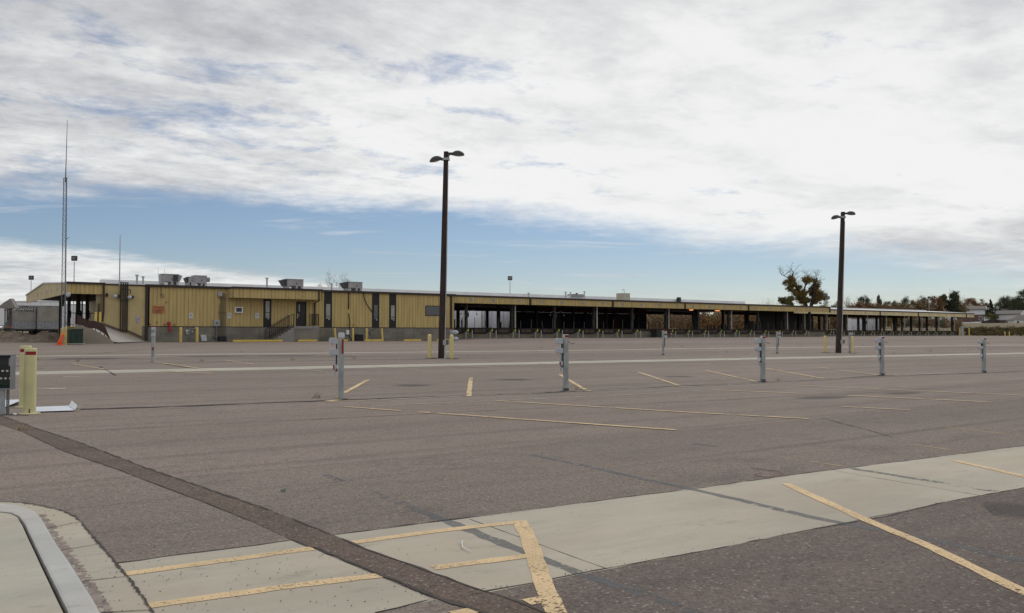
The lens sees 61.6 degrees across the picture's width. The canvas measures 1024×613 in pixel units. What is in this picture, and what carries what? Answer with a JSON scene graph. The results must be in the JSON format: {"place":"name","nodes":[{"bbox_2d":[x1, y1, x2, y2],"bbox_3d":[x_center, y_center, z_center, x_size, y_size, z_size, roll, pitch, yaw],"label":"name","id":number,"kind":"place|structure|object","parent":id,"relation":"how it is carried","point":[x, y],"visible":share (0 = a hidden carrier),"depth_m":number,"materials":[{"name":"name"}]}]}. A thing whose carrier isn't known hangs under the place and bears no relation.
{"place":"outdoors","nodes":[
{"label":"outdoors","id":0,"kind":"place"},
{"bbox_2d":[0,513,62,612],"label":"pavement","id":1,"kind":"structure","parent":0,"point":[25,586],"depth_m":5.12,"materials":[{"name":"concrete"}]},
{"bbox_2d":[20,522,64,612],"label":"expansion joint","id":2,"kind":"object","parent":1,"relation":"on","point":[45,573],"visible":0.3,"depth_m":5.27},
{"bbox_2d":[0,336,1023,492],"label":"asphalt yard","id":3,"kind":"structure","parent":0,"point":[174,447],"depth_m":20.92,"materials":[{"name":"asphalt"}]},
{"bbox_2d":[0,354,15,414],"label":"breaker panel","id":4,"kind":"object","parent":3,"relation":"on","point":[7,371],"visible":0.99,"depth_m":15.58,"materials":[{"name":"grey metal"}]},
{"bbox_2d":[0,298,18,331],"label":"timber shelter","id":5,"kind":"object","parent":3,"relation":"on","point":[9,304],"visible":0.83,"depth_m":92.09,"materials":[{"name":"wood"}]},
{"bbox_2d":[14,346,31,407],"bbox_3d":[-9.596,1.379,16.926,0.360,1.210,0.360,0,-2,0],"label":"bollard","id":6,"kind":"object","parent":3,"relation":"on","point":[21,379],"visible":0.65,"depth_m":16.83,"materials":[{"name":"metal"}]},
{"bbox_2d":[18,348,40,414],"bbox_3d":[-8.855,1.367,15.770,0.360,1.205,0.360,0,-2,0],"label":"bollard","id":7,"kind":"object","parent":3,"relation":"on","point":[30,379],"visible":1,"depth_m":15.69,"materials":[{"name":"metal"}]},
{"bbox_2d":[36,401,81,411],"bbox_3d":[-8.825,1.950,16.676,0.770,0.135,1.448,1,-2,-20],"label":"fallen cover","id":8,"kind":"object","parent":3,"relation":"on","point":[71,406],"visible":0.81,"depth_m":16.44,"materials":[{"name":"white metal"}]},
{"bbox_2d":[61,120,70,342],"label":"radio tower","id":9,"kind":"structure","parent":3,"relation":"on","point":[63,313],"depth_m":59.20,"materials":[{"name":"metal"}]},
{"bbox_2d":[63,328,85,343],"bbox_3d":[-30.067,2.043,58.946,1.231,1.080,1.300,1,-2,-36],"label":"transformer cabinet","id":10,"kind":"object","parent":3,"relation":"on","point":[74,335],"visible":0.98,"depth_m":58.49,"materials":[{"name":"green metal"}]},
{"bbox_2d":[71,256,77,324],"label":"floodlight pole","id":11,"kind":"object","parent":3,"relation":"on","point":[74,258],"visible":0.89,"depth_m":98.08,"materials":[{"name":"metal"}]},
{"bbox_2d":[73,314,147,343],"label":"concrete ramp","id":12,"kind":"structure","parent":3,"relation":"on","point":[96,332],"depth_m":61.38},
{"bbox_2d":[151,326,155,361],"bbox_3d":[-14.870,1.565,35.598,0.165,1.520,0.185,0,-2,0],"label":"outlet post","id":13,"kind":"object","parent":3,"relation":"on","point":[153,332],"visible":1,"depth_m":35.55,"materials":[{"name":"grey metal"}]},
{"bbox_2d":[8,340,434,342],"bbox_3d":[-35.647,2.575,61.635,74.000,0.074,1.493,1,-2,-36],"label":"dirt edge","id":14,"kind":"object","parent":3,"relation":"on","point":[56,342],"visible":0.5,"depth_m":62.30,"materials":[{"name":"soil"}]},
{"bbox_2d":[0,342,50,342],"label":"bare soil patch","id":15,"kind":"object","parent":14,"relation":"on","point":[30,342],"visible":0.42,"depth_m":62.40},
{"bbox_2d":[4,335,29,341],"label":"soil mound","id":16,"kind":"object","parent":15,"relation":"on","point":[18,338],"visible":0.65,"depth_m":65.84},
{"bbox_2d":[28,331,59,341],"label":"soil mound","id":17,"kind":"object","parent":15,"relation":"on","point":[43,336],"visible":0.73,"depth_m":66.09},
{"bbox_2d":[232,340,282,341],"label":"kerb stop","id":18,"kind":"object","parent":3,"relation":"on","point":[257,341],"visible":1,"depth_m":71.01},
{"bbox_2d":[0,416,543,612],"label":"asphalt patch","id":19,"kind":"object","parent":3,"relation":"on","point":[439,586],"visible":0.99,"depth_m":6.44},
{"bbox_2d":[0,415,546,612],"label":"patch edge crack","id":20,"kind":"object","parent":19,"relation":"on","point":[433,595],"visible":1,"depth_m":5.71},
{"bbox_2d":[329,333,344,398],"bbox_3d":[-3.996,1.365,19.571,0.347,1.535,0.142,0,-2,-12],"label":"outlet post","id":21,"kind":"object","parent":3,"relation":"on","point":[339,341],"visible":0.96,"depth_m":19.53,"materials":[{"name":"grey metal"}]},
{"bbox_2d":[430,150,463,357],"bbox_3d":[-3.301,-2.637,43.404,1.774,10.590,0.430,0,-2,0],"label":"lamp pole","id":22,"kind":"object","parent":3,"relation":"on","point":[442,342],"visible":1,"depth_m":43.32,"materials":[{"name":"metal"}]},
{"bbox_2d":[454,311,463,327],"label":"semi trailer","id":23,"kind":"object","parent":3,"relation":"on","point":[462,316],"visible":0.05,"depth_m":119.20,"materials":[{"name":"metal"}]},
{"bbox_2d":[468,311,491,327],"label":"semi trailer","id":24,"kind":"object","parent":3,"relation":"on","point":[480,320],"visible":0.1,"depth_m":121.74,"materials":[{"name":"metal"}]},
{"bbox_2d":[41,365,935,405],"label":"faded white lines","id":25,"kind":"object","parent":3,"relation":"on","point":[519,393],"visible":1,"depth_m":22.00,"materials":[{"name":"paint"}]},
{"bbox_2d":[492,311,509,327],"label":"semi trailer","id":26,"kind":"object","parent":3,"relation":"on","point":[504,318],"visible":0.1,"depth_m":121.53,"materials":[{"name":"metal"}]},
{"bbox_2d":[16,345,996,356],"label":"concrete gutter","id":27,"kind":"object","parent":3,"relation":"on","point":[477,351],"visible":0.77,"depth_m":53.53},
{"bbox_2d":[15,335,1013,430],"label":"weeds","id":28,"kind":"object","parent":3,"relation":"on","point":[315,395],"visible":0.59,"depth_m":41.42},
{"bbox_2d":[11,343,1018,414],"bbox_3d":[17.170,2.697,48.108,77.982,0.902,51.637,0,-2,-13],"label":"pavement crack","id":29,"kind":"object","parent":3,"relation":"on","point":[463,395],"visible":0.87,"depth_m":22.22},
{"bbox_2d":[15,353,1023,374],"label":"concrete gutter","id":30,"kind":"object","parent":3,"relation":"on","point":[242,368],"visible":0.89,"depth_m":35.77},
{"bbox_2d":[58,347,1017,436],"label":"hairline cracks","id":31,"kind":"object","parent":3,"relation":"on","point":[487,410],"visible":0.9,"depth_m":21.48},
{"bbox_2d":[75,360,1010,429],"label":"faded parking lines","id":32,"kind":"object","parent":3,"relation":"on","point":[469,388],"visible":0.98,"depth_m":21.07,"materials":[{"name":"yellow paint"}]},
{"bbox_2d":[555,334,573,391],"bbox_3d":[1.398,1.500,22.667,0.490,1.520,0.143,0,-1,-12],"label":"outlet post","id":33,"kind":"object","parent":3,"relation":"on","point":[563,350],"visible":0.94,"depth_m":22.62,"materials":[{"name":"grey metal"}]},
{"bbox_2d":[454,295,830,338],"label":"loading dock","id":34,"kind":"object","parent":3,"relation":"on","point":[538,317],"visible":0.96,"depth_m":107.47,"materials":[{"name":"metal"}]},
{"bbox_2d":[100,279,744,303],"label":"roof","id":35,"kind":"object","parent":34,"relation":"on","point":[413,291],"visible":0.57,"depth_m":98.27,"materials":[{"name":"white metal"}]},
{"bbox_2d":[556,314,560,327],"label":"doorway","id":36,"kind":"structure","parent":34,"relation":"in","point":[558,320],"depth_m":109.62,"materials":[{"name":"black metal"}]},
{"bbox_2d":[611,315,617,328],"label":"doorway","id":37,"kind":"structure","parent":34,"relation":"in","point":[613,317],"depth_m":115.24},
{"bbox_2d":[616,289,629,299],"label":"beige roof box","id":38,"kind":"object","parent":34,"relation":"on","point":[622,296],"visible":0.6,"depth_m":108.47,"materials":[{"name":"metal"}]},
{"bbox_2d":[652,327,672,336],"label":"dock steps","id":39,"kind":"structure","parent":3,"relation":"on","point":[656,333],"depth_m":101.39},
{"bbox_2d":[662,330,666,354],"bbox_3d":[9.355,2.221,52.654,0.310,1.520,0.140,0,-2,0],"label":"outlet post","id":40,"kind":"object","parent":3,"relation":"on","point":[664,336],"visible":0.98,"depth_m":52.61,"materials":[{"name":"grey metal"}]},
{"bbox_2d":[776,331,780,352],"bbox_3d":[18.183,2.454,58.576,0.310,1.520,0.140,0,-2,0],"label":"outlet post","id":41,"kind":"object","parent":3,"relation":"on","point":[777,337],"visible":1,"depth_m":58.53,"materials":[{"name":"grey metal"}]},
{"bbox_2d":[831,211,855,352],"bbox_3d":[23.899,-1.755,61.691,1.774,10.260,0.430,0,-2,0],"label":"lamp pole","id":42,"kind":"object","parent":3,"relation":"on","point":[839,325],"visible":0.98,"depth_m":61.63,"materials":[{"name":"metal"}]},
{"bbox_2d":[725,308,973,335],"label":"dock wing","id":43,"kind":"structure","parent":3,"relation":"on","point":[876,314],"depth_m":143.33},
{"bbox_2d":[830,307,925,310],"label":"ridge vent","id":44,"kind":"object","parent":43,"relation":"on","point":[879,309],"visible":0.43,"depth_m":150.49,"materials":[{"name":"white metal"}]},
{"bbox_2d":[848,318,881,330],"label":"semi trailer","id":45,"kind":"object","parent":3,"relation":"on","point":[852,323],"visible":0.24,"depth_m":164.98,"materials":[{"name":"metal"}]},
{"label":"dark soil patch","id":46,"kind":"structure","parent":3,"relation":"on","visible":0},
{"bbox_2d":[754,336,766,381],"bbox_3d":[8.102,1.705,27.784,0.485,1.505,0.141,1,-2,-12],"label":"outlet post","id":47,"kind":"object","parent":46,"relation":"on","point":[760,349],"visible":0.95,"depth_m":27.74,"materials":[{"name":"grey metal"}]},
{"label":"dark soil patch","id":48,"kind":"structure","parent":3,"relation":"on","visible":0},
{"bbox_2d":[875,336,887,374],"bbox_3d":[14.010,1.887,32.547,0.483,1.497,0.140,0,-2,-12],"label":"outlet post","id":49,"kind":"object","parent":48,"relation":"on","point":[880,349],"visible":0.99,"depth_m":32.50,"materials":[{"name":"grey metal"}]},
{"label":"dark soil patch","id":50,"kind":"structure","parent":3,"relation":"on","visible":0},
{"bbox_2d":[977,338,988,372],"bbox_3d":[19.566,2.030,35.618,0.471,1.459,0.137,1,-3,-12],"label":"outlet post","id":51,"kind":"object","parent":50,"relation":"on","point":[982,342],"visible":0.99,"depth_m":35.57,"materials":[{"name":"grey metal"}]},
{"label":"concrete pad","id":52,"kind":"structure","parent":3,"relation":"on","visible":0},
{"bbox_2d":[428,334,431,357],"bbox_3d":[-4.138,1.991,43.114,0.196,1.210,0.193,1,-2,-36],"label":"bollard","id":53,"kind":"object","parent":52,"relation":"on","point":[429,345],"visible":0.96,"depth_m":43.03,"materials":[{"name":"metal"}]},
{"label":"concrete pad","id":54,"kind":"structure","parent":3,"relation":"on","visible":0},
{"bbox_2d":[450,335,453,358],"bbox_3d":[-2.998,1.994,42.569,0.196,1.210,0.193,1,-2,-36],"label":"bollard","id":55,"kind":"object","parent":54,"relation":"on","point":[451,346],"visible":1,"depth_m":42.49,"materials":[{"name":"metal"}]},
{"bbox_2d":[0,399,1023,612],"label":"coarse asphalt surface","id":56,"kind":"object","parent":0,"point":[127,521],"visible":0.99,"depth_m":9.02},
{"bbox_2d":[0,504,99,612],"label":"kerb","id":57,"kind":"structure","parent":56,"relation":"on","point":[72,592],"depth_m":5.37,"materials":[{"name":"concrete"}]},
{"bbox_2d":[0,502,152,612],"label":"gutter","id":58,"kind":"object","parent":56,"relation":"on","point":[97,562],"visible":0.9,"depth_m":5.62,"materials":[{"name":"concrete"}]},
{"bbox_2d":[39,514,112,612],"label":"gravel drift","id":59,"kind":"object","parent":58,"relation":"on","point":[98,598],"visible":0.82,"depth_m":5.44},
{"bbox_2d":[4,501,153,612],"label":"gutter edge crack","id":60,"kind":"object","parent":58,"relation":"on","point":[130,579],"visible":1,"depth_m":5.73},
{"bbox_2d":[119,540,432,612],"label":"concrete strip","id":61,"kind":"object","parent":56,"relation":"on","point":[305,566],"visible":1,"depth_m":5.15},
{"bbox_2d":[123,461,1023,612],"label":"yellow parking lines","id":62,"kind":"object","parent":56,"relation":"on","point":[533,560],"visible":1,"depth_m":5.61,"materials":[{"name":"paint"}]},
{"bbox_2d":[323,443,1023,612],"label":"grey blackout lines","id":63,"kind":"object","parent":56,"relation":"on","point":[452,523],"visible":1,"depth_m":6.60,"materials":[{"name":"paint"}]},
{"bbox_2d":[335,446,1023,591],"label":"concrete strip","id":64,"kind":"object","parent":56,"relation":"on","point":[611,533],"visible":1,"depth_m":7.00,"materials":[{"name":"concrete"}]},
{"bbox_2d":[28,458,986,611],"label":"loose grit","id":65,"kind":"object","parent":64,"relation":"on","point":[358,563],"visible":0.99,"depth_m":5.37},
{"bbox_2d":[117,446,1023,611],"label":"strip edge joint","id":66,"kind":"object","parent":64,"relation":"on","point":[600,500],"visible":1,"depth_m":6.56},
{"bbox_2d":[470,471,975,567],"bbox_3d":[2.075,1.745,7.482,4.635,0.001,1.765,1,-2,-32],"label":"strip joint","id":67,"kind":"object","parent":64,"relation":"on","point":[604,567],"visible":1,"depth_m":6.57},
{"bbox_2d":[0,0,1023,327],"label":"sky","id":68,"kind":"structure","parent":0,"point":[660,149],"materials":[{"name":"white"}]},
{"bbox_2d":[5,323,1023,336],"bbox_3d":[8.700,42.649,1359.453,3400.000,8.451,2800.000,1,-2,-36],"label":"ground","id":69,"kind":"structure","parent":0,"point":[972,325],"depth_m":274.50,"materials":[{"name":"brown soil"}]},
{"bbox_2d":[0,308,8,330],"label":"semi trailer","id":70,"kind":"object","parent":69,"relation":"on","point":[2,311],"visible":0.08,"depth_m":108.02,"materials":[{"name":"metal"}]},
{"bbox_2d":[0,330,33,341],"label":"soil mound","id":71,"kind":"object","parent":69,"relation":"on","point":[4,335],"visible":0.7,"depth_m":66.98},
{"bbox_2d":[3,305,35,334],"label":"semi trailer","id":72,"kind":"object","parent":69,"relation":"on","point":[23,317],"visible":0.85,"depth_m":108.05,"materials":[{"name":"metal"}]},
{"bbox_2d":[16,301,66,332],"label":"semi trailer","id":73,"kind":"object","parent":69,"relation":"on","point":[45,303],"visible":0.17,"depth_m":126.08,"materials":[{"name":"metal"}]},
{"bbox_2d":[35,306,58,334],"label":"semi trailer","id":74,"kind":"object","parent":69,"relation":"on","point":[47,318],"visible":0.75,"depth_m":108.99,"materials":[{"name":"metal"}]},
{"bbox_2d":[66,304,84,325],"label":"semi trailer","id":75,"kind":"object","parent":69,"relation":"on","point":[75,312],"visible":0.16,"depth_m":128.04,"materials":[{"name":"metal"}]},
{"bbox_2d":[89,283,455,341],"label":"office building","id":76,"kind":"structure","parent":69,"relation":"on","point":[290,314],"depth_m":73.95,"materials":[{"name":"yellow metal"}]},
{"bbox_2d":[25,281,144,340],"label":"end canopy","id":77,"kind":"object","parent":76,"relation":"attached to","point":[108,307],"visible":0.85,"depth_m":67.18,"materials":[{"name":"yellow metal"}]},
{"bbox_2d":[120,282,130,330],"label":"wall conduit rack","id":78,"kind":"object","parent":76,"relation":"attached to","point":[125,324],"depth_m":66.62,"materials":[{"name":"black metal"}]},
{"bbox_2d":[153,306,163,312],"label":"orange notice sign","id":79,"kind":"object","parent":76,"relation":"attached to","point":[158,309],"visible":1,"depth_m":68.18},
{"bbox_2d":[158,274,181,284],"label":"rooftop unit","id":80,"kind":"object","parent":76,"relation":"on","point":[172,279],"visible":0.93,"depth_m":71.06,"materials":[{"name":"grey metal"}]},
{"bbox_2d":[183,277,194,285],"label":"rooftop unit","id":81,"kind":"object","parent":76,"relation":"on","point":[189,281],"visible":0.94,"depth_m":72.95,"materials":[{"name":"grey metal"}]},
{"bbox_2d":[191,275,209,285],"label":"rooftop unit","id":82,"kind":"object","parent":76,"relation":"on","point":[201,280],"visible":0.81,"depth_m":75.82,"materials":[{"name":"grey metal"}]},
{"bbox_2d":[213,320,219,340],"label":"electrical cabinet","id":83,"kind":"object","parent":76,"relation":"attached to","point":[216,323],"visible":1,"depth_m":70.65,"materials":[{"name":"metal"}]},
{"bbox_2d":[218,292,225,340],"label":"conduit run","id":84,"kind":"object","parent":76,"relation":"attached to","point":[221,337],"visible":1,"depth_m":70.99,"materials":[{"name":"metal"}]},
{"bbox_2d":[278,279,303,288],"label":"rooftop unit","id":85,"kind":"object","parent":76,"relation":"on","point":[291,283],"visible":0.91,"depth_m":77.84,"materials":[{"name":"grey metal"}]},
{"bbox_2d":[297,302,304,325],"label":"door","id":86,"kind":"structure","parent":76,"relation":"in","point":[300,306],"depth_m":75.15,"materials":[{"name":"grey metal"}]},
{"bbox_2d":[339,281,361,290],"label":"rooftop unit","id":87,"kind":"object","parent":76,"relation":"on","point":[352,286],"visible":0.96,"depth_m":81.28,"materials":[{"name":"grey metal"}]},
{"bbox_2d":[425,306,438,315],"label":"window frame","id":88,"kind":"structure","parent":76,"relation":"in","point":[429,310],"depth_m":82.82,"materials":[{"name":"black metal"}]},
{"bbox_2d":[670,312,755,328],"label":"rusty thicket","id":89,"kind":"object","parent":69,"relation":"on","point":[703,321],"visible":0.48,"depth_m":162.14,"materials":[{"name":"orange plant"}]},
{"bbox_2d":[647,312,834,329],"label":"brown thicket","id":90,"kind":"object","parent":69,"relation":"on","point":[655,318],"visible":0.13,"depth_m":173.39,"materials":[{"name":"beige plant"}]},
{"bbox_2d":[777,295,794,304],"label":"broadleaf tree","id":91,"kind":"object","parent":69,"relation":"on","point":[789,300],"visible":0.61,"depth_m":225.02,"materials":[{"name":"green plant"}]},
{"bbox_2d":[779,265,828,305],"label":"cottonwood tree","id":92,"kind":"object","parent":69,"relation":"on","point":[815,292],"visible":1,"depth_m":199.21,"materials":[{"name":"green plant"}]},
{"bbox_2d":[842,302,874,317],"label":"broadleaf tree","id":93,"kind":"object","parent":69,"relation":"on","point":[860,305],"visible":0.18,"depth_m":229.35,"materials":[{"name":"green plant"}]},
{"bbox_2d":[815,317,903,329],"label":"orange thicket","id":94,"kind":"object","parent":69,"relation":"on","point":[889,321],"visible":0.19,"depth_m":199.07,"materials":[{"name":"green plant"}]},
{"bbox_2d":[865,302,892,308],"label":"broadleaf tree","id":95,"kind":"object","parent":69,"relation":"on","point":[877,306],"visible":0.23,"depth_m":232.52,"materials":[{"name":"brown plant"}]},
{"bbox_2d":[885,302,908,318],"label":"broadleaf tree","id":96,"kind":"object","parent":69,"relation":"on","point":[899,306],"visible":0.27,"depth_m":231.23,"materials":[{"name":"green plant"}]},
{"bbox_2d":[905,299,936,318],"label":"broadleaf tree","id":97,"kind":"object","parent":69,"relation":"on","point":[915,305],"visible":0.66,"depth_m":224.44,"materials":[{"name":"brown plant"}]},
{"bbox_2d":[918,295,932,319],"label":"broadleaf tree","id":98,"kind":"object","parent":69,"relation":"on","point":[927,302],"visible":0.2,"depth_m":250.21,"materials":[{"name":"brown plant"}]},
{"bbox_2d":[903,316,962,327],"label":"tan thicket","id":99,"kind":"object","parent":69,"relation":"on","point":[958,323],"visible":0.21,"depth_m":203.05,"materials":[{"name":"brown plant"}]},
{"bbox_2d":[927,296,948,318],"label":"broadleaf tree","id":100,"kind":"object","parent":69,"relation":"on","point":[936,303],"visible":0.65,"depth_m":244.32,"materials":[{"name":"brown plant"}]},
{"bbox_2d":[930,319,946,328],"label":"broadleaf tree","id":101,"kind":"object","parent":69,"relation":"on","point":[942,322],"visible":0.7,"depth_m":184.54,"materials":[{"name":"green plant"}]},
{"bbox_2d":[938,294,947,311],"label":"broadleaf tree","id":102,"kind":"object","parent":69,"relation":"on","point":[944,297],"visible":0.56,"depth_m":254.11,"materials":[{"name":"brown plant"}]},
{"bbox_2d":[944,290,962,312],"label":"tree","id":103,"kind":"object","parent":69,"relation":"on","point":[954,296],"visible":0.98,"depth_m":254.32,"materials":[{"name":"green plant"}]},
{"bbox_2d":[948,300,969,319],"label":"broadleaf tree","id":104,"kind":"object","parent":69,"relation":"on","point":[963,309],"visible":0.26,"depth_m":282.84,"materials":[{"name":"brown plant"}]},
{"bbox_2d":[957,306,985,321],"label":"house","id":105,"kind":"structure","parent":69,"relation":"on","point":[978,312],"depth_m":347.06,"materials":[{"name":"grey brick"}]},
{"bbox_2d":[961,297,987,307],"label":"broadleaf tree","id":106,"kind":"object","parent":69,"relation":"on","point":[971,301],"visible":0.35,"depth_m":398.61,"materials":[{"name":"brown plant"}]},
{"bbox_2d":[950,325,1023,335],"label":"dry scrub","id":107,"kind":"object","parent":69,"relation":"on","point":[1000,331],"visible":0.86,"depth_m":159.45,"materials":[{"name":"brown plant"}]},
{"bbox_2d":[981,299,998,322],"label":"conifer tree","id":108,"kind":"object","parent":69,"relation":"on","point":[990,309],"visible":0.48,"depth_m":344.89,"materials":[{"name":"green plant"}]},
{"bbox_2d":[993,295,1009,312],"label":"broadleaf tree","id":109,"kind":"object","parent":69,"relation":"on","point":[1001,300],"visible":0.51,"depth_m":408.36,"materials":[{"name":"green plant"}]},
{"bbox_2d":[995,310,1023,322],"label":"house","id":110,"kind":"structure","parent":69,"relation":"on","point":[1004,316],"depth_m":347.51,"materials":[{"name":"white brick"}]},
{"bbox_2d":[1002,289,1023,309],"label":"broadleaf tree","id":111,"kind":"object","parent":69,"relation":"on","point":[1014,305],"visible":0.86,"depth_m":399.23,"materials":[{"name":"green plant"}]},
{"bbox_2d":[1008,315,1023,322],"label":"garage","id":112,"kind":"structure","parent":69,"relation":"on","point":[1018,319],"depth_m":333.84,"materials":[{"name":"white paint"}]},
{"bbox_2d":[492,488,1023,612],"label":"dark asphalt apron","id":113,"kind":"object","parent":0,"point":[842,568],"visible":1,"depth_m":5.37,"materials":[{"name":"asphalt"}]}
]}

